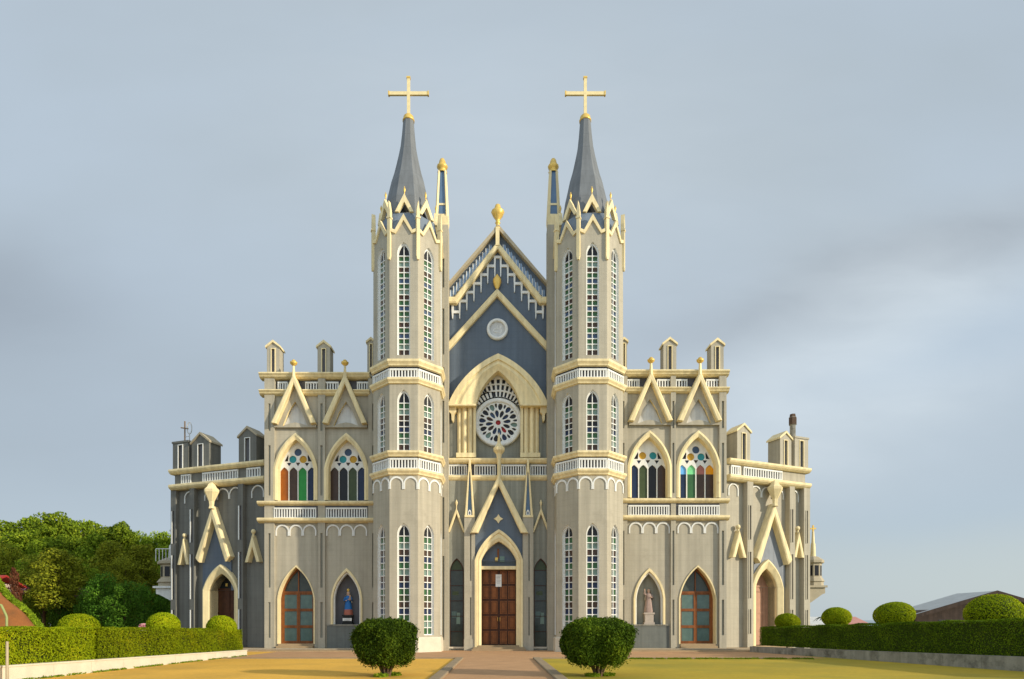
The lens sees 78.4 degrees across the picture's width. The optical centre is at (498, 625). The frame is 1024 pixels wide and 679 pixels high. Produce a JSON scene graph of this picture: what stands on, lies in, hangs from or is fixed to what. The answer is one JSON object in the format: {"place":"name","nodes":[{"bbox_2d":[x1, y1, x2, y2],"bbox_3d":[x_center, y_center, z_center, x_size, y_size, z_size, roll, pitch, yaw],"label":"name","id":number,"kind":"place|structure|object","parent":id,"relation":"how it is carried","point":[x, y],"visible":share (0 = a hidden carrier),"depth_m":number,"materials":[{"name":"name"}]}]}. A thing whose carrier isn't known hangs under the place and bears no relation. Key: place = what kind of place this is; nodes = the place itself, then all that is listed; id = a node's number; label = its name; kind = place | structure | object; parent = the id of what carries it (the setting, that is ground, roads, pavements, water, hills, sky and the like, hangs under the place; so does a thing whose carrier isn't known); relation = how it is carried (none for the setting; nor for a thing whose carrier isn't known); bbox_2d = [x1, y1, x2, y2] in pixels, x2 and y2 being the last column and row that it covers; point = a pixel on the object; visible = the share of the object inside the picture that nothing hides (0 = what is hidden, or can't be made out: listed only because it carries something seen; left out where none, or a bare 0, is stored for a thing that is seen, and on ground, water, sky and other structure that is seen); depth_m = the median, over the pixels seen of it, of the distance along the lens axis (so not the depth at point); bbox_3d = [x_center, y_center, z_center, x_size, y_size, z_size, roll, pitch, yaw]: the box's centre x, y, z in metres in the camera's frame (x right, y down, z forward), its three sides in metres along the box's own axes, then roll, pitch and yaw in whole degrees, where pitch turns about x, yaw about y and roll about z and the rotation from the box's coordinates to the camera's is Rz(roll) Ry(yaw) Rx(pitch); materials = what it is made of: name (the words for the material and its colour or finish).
{"place":"outdoors","nodes":[
{"label":"outdoors","id":0,"kind":"place"},
{"bbox_2d":[0,593,38,630],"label":"earth bank","id":1,"kind":"structure","parent":0,"point":[17,616],"depth_m":39.91,"materials":[{"name":"orange soil"}]},
{"bbox_2d":[0,577,43,626],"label":"grass","id":2,"kind":"structure","parent":0,"point":[22,606],"depth_m":41.46,"materials":[{"name":"green plant"}]},
{"bbox_2d":[42,652,452,678],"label":"lawn","id":3,"kind":"structure","parent":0,"point":[293,669],"depth_m":27.70,"materials":[{"name":"yellow plant"}]},
{"bbox_2d":[5,641,8,678],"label":"post","id":4,"kind":"object","parent":3,"relation":"on","point":[6,659],"visible":1,"depth_m":21.58,"materials":[{"name":"stone"}]},
{"bbox_2d":[56,613,100,629],"bbox_3d":[-18.315,0.739,27.384,1.697,2.521,1.664,0,0,0],"label":"clipped shrub","id":5,"kind":"object","parent":3,"relation":"on","point":[77,620],"visible":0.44,"depth_m":26.94,"materials":[{"name":"green plant"}]},
{"bbox_2d":[0,650,247,678],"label":"retaining wall","id":6,"kind":"structure","parent":3,"relation":"on","point":[30,670],"depth_m":26.70,"materials":[{"name":"concrete"}]},
{"bbox_2d":[0,626,95,664],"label":"hedge","id":7,"kind":"object","parent":6,"relation":"on","point":[30,644],"visible":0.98,"depth_m":24.19,"materials":[{"name":"green plant"}]},
{"bbox_2d":[91,626,242,658],"bbox_3d":[-17.553,0.839,34.049,1.396,1.610,13.939,0,0,2],"label":"hedge","id":8,"kind":"object","parent":6,"relation":"on","point":[115,642],"visible":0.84,"depth_m":31.71,"materials":[{"name":"green plant"}]},
{"bbox_2d":[145,612,180,628],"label":"clipped shrub","id":9,"kind":"object","parent":3,"relation":"on","point":[163,620],"visible":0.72,"depth_m":32.94,"materials":[{"name":"green plant"}]},
{"bbox_2d":[206,615,236,634],"bbox_3d":[-17.351,0.679,39.403,1.843,2.642,1.832,0,0,0],"label":"clipped shrub","id":10,"kind":"object","parent":3,"relation":"on","point":[222,622],"visible":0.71,"depth_m":38.83,"materials":[{"name":"green plant"}]},
{"bbox_2d":[221,657,455,658],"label":"kerb","id":11,"kind":"structure","parent":3,"relation":"on","point":[324,658],"depth_m":37.38,"materials":[{"name":"beige concrete"}]},
{"bbox_2d":[349,616,418,675],"bbox_3d":[-4.433,0.824,24.644,2.812,2.412,2.912,0,0,0],"label":"topiary bush","id":12,"kind":"object","parent":3,"relation":"on","point":[387,645],"visible":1,"depth_m":23.75,"materials":[{"name":"green plant"}]},
{"bbox_2d":[373,671,401,677],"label":"grass","id":13,"kind":"structure","parent":3,"relation":"on","point":[381,674],"depth_m":24.30,"materials":[{"name":"green plant"}]},
{"bbox_2d":[429,657,463,678],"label":"kerb","id":14,"kind":"structure","parent":3,"relation":"on","point":[443,672],"depth_m":27.11,"materials":[{"name":"beige concrete"}]},
{"bbox_2d":[243,647,353,651],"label":"pavement","id":15,"kind":"structure","parent":0,"point":[255,649],"depth_m":48.30,"materials":[{"name":"beige concrete"}]},
{"bbox_2d":[0,0,1023,619],"label":"sky","id":16,"kind":"structure","parent":0,"point":[830,193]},
{"bbox_2d":[242,650,818,678],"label":"path","id":17,"kind":"structure","parent":0,"point":[498,665],"depth_m":40.01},
{"bbox_2d":[631,647,749,651],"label":"pavement","id":18,"kind":"structure","parent":0,"point":[739,649],"depth_m":48.30,"materials":[{"name":"beige concrete"}]},
{"bbox_2d":[543,656,1023,678],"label":"lawn","id":19,"kind":"structure","parent":0,"point":[824,668],"depth_m":27.70,"materials":[{"name":"yellow plant"}]},
{"bbox_2d":[22,652,825,678],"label":"grass","id":20,"kind":"structure","parent":19,"relation":"on","point":[142,666],"depth_m":36.84,"materials":[{"name":"green plant"}]},
{"bbox_2d":[533,657,567,678],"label":"kerb","id":21,"kind":"structure","parent":19,"relation":"on","point":[551,671],"depth_m":26.91,"materials":[{"name":"beige concrete"}]},
{"bbox_2d":[559,616,638,676],"bbox_3d":[3.929,0.816,24.618,3.072,2.427,3.078,0,0,0],"label":"topiary bush","id":22,"kind":"object","parent":19,"relation":"on","point":[596,642],"visible":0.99,"depth_m":23.55,"materials":[{"name":"green plant"}]},
{"bbox_2d":[584,672,615,676],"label":"grass","id":23,"kind":"structure","parent":19,"relation":"on","point":[590,674],"depth_m":24.44,"materials":[{"name":"green plant"}]},
{"bbox_2d":[540,657,770,658],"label":"kerb","id":24,"kind":"structure","parent":19,"relation":"on","point":[650,657],"depth_m":37.69,"materials":[{"name":"beige concrete"}]},
{"bbox_2d":[774,613,800,647],"bbox_3d":[21.030,0.546,45.591,1.766,2.908,1.827,0,0,0],"label":"clipped shrub","id":25,"kind":"object","parent":19,"relation":"on","point":[785,619],"visible":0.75,"depth_m":45.03,"materials":[{"name":"green plant"}]},
{"bbox_2d":[821,607,851,626],"bbox_3d":[22.075,0.400,40.896,1.833,3.200,1.828,0,0,0],"label":"clipped shrub","id":26,"kind":"object","parent":19,"relation":"on","point":[835,615],"visible":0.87,"depth_m":40.32,"materials":[{"name":"green plant"}]},
{"bbox_2d":[750,646,1023,671],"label":"retaining wall","id":27,"kind":"structure","parent":19,"relation":"on","point":[1009,663],"depth_m":32.48,"materials":[{"name":"stone"}]},
{"bbox_2d":[759,617,1023,656],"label":"hedge","id":28,"kind":"object","parent":27,"relation":"on","point":[997,637],"visible":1,"depth_m":33.50,"materials":[{"name":"green plant"}]},
{"bbox_2d":[872,601,915,624],"bbox_3d":[23.037,0.301,36.504,2.237,3.397,2.187,0,0,0],"label":"clipped shrub","id":29,"kind":"object","parent":19,"relation":"on","point":[889,612],"visible":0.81,"depth_m":35.81,"materials":[{"name":"green plant"}]},
{"bbox_2d":[810,617,824,625],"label":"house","id":30,"kind":"structure","parent":0,"point":[815,622],"depth_m":85.75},
{"bbox_2d":[849,617,867,623],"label":"house","id":31,"kind":"structure","parent":0,"point":[855,620],"depth_m":90.46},
{"bbox_2d":[863,620,874,625],"bbox_3d":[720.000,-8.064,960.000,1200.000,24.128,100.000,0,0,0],"label":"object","id":32,"kind":"structure","parent":0,"point":[870,621],"depth_m":980.42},
{"bbox_2d":[912,590,1023,623],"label":"barn","id":33,"kind":"structure","parent":0,"point":[951,607],"depth_m":62.00,"materials":[{"name":"brown wood"}]},
{"label":"ground","id":34,"kind":"structure","parent":0,"visible":0},
{"bbox_2d":[0,604,7,630],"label":"handrail","id":35,"kind":"object","parent":34,"relation":"on","point":[5,614],"visible":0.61,"depth_m":26.96,"materials":[{"name":"beige metal"}]},
{"bbox_2d":[0,542,26,575],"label":"olive tree","id":36,"kind":"object","parent":34,"relation":"on","point":[4,565],"visible":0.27,"depth_m":73.49,"materials":[{"name":"green plant"}]},
{"bbox_2d":[0,575,26,590],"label":"cottage","id":37,"kind":"structure","parent":34,"relation":"on","point":[5,578],"depth_m":59.76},
{"bbox_2d":[7,567,22,600],"bbox_3d":[-43.955,-1.617,57.026,1.426,7.494,1.468,0,0,-42],"label":"red tree","id":38,"kind":"object","parent":34,"relation":"on","point":[15,591],"visible":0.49,"depth_m":56.97,"materials":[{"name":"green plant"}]},
{"bbox_2d":[0,520,30,538],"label":"dense tree","id":39,"kind":"object","parent":34,"relation":"on","point":[6,526],"visible":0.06,"depth_m":91.69,"materials":[{"name":"green plant"}]},
{"bbox_2d":[0,530,42,567],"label":"dense tree","id":40,"kind":"object","parent":34,"relation":"on","point":[18,541],"visible":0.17,"depth_m":80.66,"materials":[{"name":"green plant"}]},
{"bbox_2d":[11,552,48,626],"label":"dense tree","id":41,"kind":"object","parent":34,"relation":"on","point":[20,564],"visible":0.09,"depth_m":70.05,"materials":[{"name":"green plant"}]},
{"bbox_2d":[20,515,43,539],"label":"dense tree","id":42,"kind":"object","parent":34,"relation":"on","point":[27,521],"visible":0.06,"depth_m":92.74,"materials":[{"name":"green plant"}]},
{"bbox_2d":[14,554,69,626],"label":"bare trunk tree","id":43,"kind":"object","parent":34,"relation":"on","point":[28,574],"visible":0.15,"depth_m":65.14,"materials":[{"name":"green plant"}]},
{"bbox_2d":[18,536,69,625],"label":"dense tree","id":44,"kind":"object","parent":34,"relation":"on","point":[49,543],"visible":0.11,"depth_m":78.80,"materials":[{"name":"green plant"}]},
{"bbox_2d":[23,562,76,626],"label":"dense tree","id":45,"kind":"object","parent":34,"relation":"on","point":[47,615],"visible":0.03,"depth_m":67.86,"materials":[{"name":"green plant"}]},
{"bbox_2d":[23,511,82,625],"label":"dense tree","id":46,"kind":"object","parent":34,"relation":"on","point":[52,525],"visible":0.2,"depth_m":88.83,"materials":[{"name":"green plant"}]},
{"bbox_2d":[20,547,88,618],"bbox_3d":[-44.141,-2.808,62.762,5.580,9.781,6.143,0,0,41],"label":"bare trunk tree","id":47,"kind":"object","parent":34,"relation":"on","point":[54,560],"visible":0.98,"depth_m":62.03,"materials":[{"name":"green plant"}]},
{"bbox_2d":[45,594,75,626],"bbox_3d":[-43.653,-0.534,63.029,3.174,6.265,2.538,0,0,-35],"label":"bushy tree","id":48,"kind":"object","parent":34,"relation":"on","point":[53,612],"visible":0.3,"depth_m":62.42,"materials":[{"name":"green plant"}]},
{"bbox_2d":[56,534,89,577],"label":"dense tree","id":49,"kind":"object","parent":34,"relation":"on","point":[72,544],"visible":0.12,"depth_m":82.59,"materials":[{"name":"green plant"}]},
{"bbox_2d":[57,517,94,548],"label":"dense tree","id":50,"kind":"object","parent":34,"relation":"on","point":[78,523],"visible":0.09,"depth_m":92.77,"materials":[{"name":"green plant"}]},
{"bbox_2d":[63,563,102,624],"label":"dense tree","id":51,"kind":"object","parent":34,"relation":"on","point":[90,572],"visible":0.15,"depth_m":65.70,"materials":[{"name":"green plant"}]},
{"bbox_2d":[73,586,100,616],"bbox_3d":[-40.098,-0.618,61.088,2.997,6.473,3.748,0,0,-12],"label":"bushy tree","id":52,"kind":"object","parent":34,"relation":"on","point":[79,606],"visible":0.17,"depth_m":60.45,"materials":[{"name":"green plant"}]},
{"bbox_2d":[82,520,101,535],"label":"dense tree","id":53,"kind":"object","parent":34,"relation":"on","point":[94,523],"visible":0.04,"depth_m":93.98,"materials":[{"name":"green plant"}]},
{"bbox_2d":[70,533,123,576],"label":"dense tree","id":54,"kind":"object","parent":34,"relation":"on","point":[94,541],"visible":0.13,"depth_m":79.97,"materials":[{"name":"green plant"}]},
{"bbox_2d":[81,571,127,626],"bbox_3d":[-37.473,-1.215,59.869,4.600,7.948,5.753,0,0,2],"label":"bushy tree","id":55,"kind":"object","parent":34,"relation":"on","point":[99,587],"visible":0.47,"depth_m":59.30,"materials":[{"name":"green plant"}]},
{"bbox_2d":[83,539,132,591],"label":"pointed tree","id":56,"kind":"object","parent":34,"relation":"on","point":[108,556],"visible":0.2,"depth_m":71.20,"materials":[{"name":"green plant"}]},
{"bbox_2d":[86,524,133,558],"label":"dense tree","id":57,"kind":"object","parent":34,"relation":"on","point":[99,529],"visible":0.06,"depth_m":90.71,"materials":[{"name":"green plant"}]},
{"bbox_2d":[99,521,140,556],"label":"dense tree","id":58,"kind":"object","parent":34,"relation":"on","point":[122,530],"visible":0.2,"depth_m":89.93,"materials":[{"name":"green plant"}]},
{"bbox_2d":[102,553,148,620],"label":"olive tree","id":59,"kind":"object","parent":34,"relation":"on","point":[133,568],"visible":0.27,"depth_m":67.78,"materials":[{"name":"green plant"}]},
{"bbox_2d":[98,578,157,627],"bbox_3d":[-34.340,-0.828,57.987,4.808,6.993,3.845,0,0,-5],"label":"bushy tree","id":60,"kind":"object","parent":34,"relation":"on","point":[124,593],"visible":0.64,"depth_m":57.42,"materials":[{"name":"green plant"}]},
{"bbox_2d":[122,530,148,548],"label":"dense tree","id":61,"kind":"object","parent":34,"relation":"on","point":[136,533],"visible":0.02,"depth_m":95.23,"materials":[{"name":"green plant"}]},
{"bbox_2d":[116,543,167,620],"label":"pointed tree","id":62,"kind":"object","parent":34,"relation":"on","point":[142,559],"visible":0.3,"depth_m":73.56,"materials":[{"name":"green plant"}]},
{"bbox_2d":[127,581,165,626],"bbox_3d":[-35.068,-0.841,61.986,4.321,7.024,3.456,0,0,-20],"label":"bushy tree","id":63,"kind":"object","parent":34,"relation":"on","point":[145,592],"visible":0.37,"depth_m":61.73,"materials":[{"name":"green plant"}]},
{"bbox_2d":[129,536,168,604],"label":"dense tree","id":64,"kind":"object","parent":34,"relation":"on","point":[145,540],"visible":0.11,"depth_m":90.52,"materials":[{"name":"green plant"}]},
{"bbox_2d":[147,530,170,605],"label":"dense tree","id":65,"kind":"object","parent":34,"relation":"on","point":[161,539],"visible":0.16,"depth_m":92.37,"materials":[{"name":"green plant"}]},
{"bbox_2d":[151,591,170,612],"bbox_3d":[-33.534,-0.673,62.914,3.060,6.609,3.827,0,0,-27],"label":"bushy tree","id":66,"kind":"object","parent":34,"relation":"on","point":[162,601],"visible":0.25,"depth_m":62.39,"materials":[{"name":"green plant"}]},
{"bbox_2d":[153,76,827,651],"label":"church","id":67,"kind":"structure","parent":34,"relation":"on","point":[497,446],"depth_m":49.90,"materials":[{"name":"stone"}]},
{"bbox_2d":[181,421,191,439],"bbox_3d":[-26.948,-16.680,54.244,0.996,1.900,0.117,0,0,0],"label":"antenna","id":68,"kind":"object","parent":67,"relation":"on","point":[185,428],"visible":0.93,"depth_m":54.21,"materials":[{"name":"grey metal"}]},
{"bbox_2d":[342,615,353,623],"bbox_3d":[-12.086,-0.442,50.533,0.840,0.750,0.633,0,0,0],"label":"pedestal","id":69,"kind":"object","parent":67,"relation":"on","point":[347,619],"visible":0.96,"depth_m":50.25,"materials":[{"name":"stone"}]},
{"bbox_2d":[343,588,352,614],"bbox_3d":[-12.082,-1.897,50.528,0.754,2.160,0.657,0,0,0],"label":"statue","id":70,"kind":"object","parent":69,"relation":"on","point":[347,600],"visible":1,"depth_m":50.38,"materials":[{"name":"blue stone"}]},
{"bbox_2d":[643,613,654,623],"bbox_3d":[12.120,-0.542,50.550,0.840,0.950,0.600,0,0,0],"label":"pedestal","id":71,"kind":"object","parent":67,"relation":"on","point":[648,618],"visible":0.93,"depth_m":50.29,"materials":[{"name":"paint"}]},
{"bbox_2d":[644,589,653,612],"bbox_3d":[12.123,-1.982,50.534,0.783,1.930,0.610,0,0,18],"label":"statue","id":72,"kind":"object","parent":71,"relation":"on","point":[648,607],"visible":1,"depth_m":50.38,"materials":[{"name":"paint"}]},
{"bbox_2d":[789,414,796,435],"bbox_3d":[25.422,-17.125,54.161,0.680,2.150,0.589,0,0,0],"label":"chimney","id":73,"kind":"object","parent":67,"relation":"on","point":[792,421],"visible":0.95,"depth_m":53.94,"materials":[{"name":"stone"}]},
{"bbox_2d":[962,594,1023,622],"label":"clipped shrub","id":74,"kind":"object","parent":34,"relation":"on","point":[995,606],"visible":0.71,"depth_m":31.54,"materials":[{"name":"green plant"}]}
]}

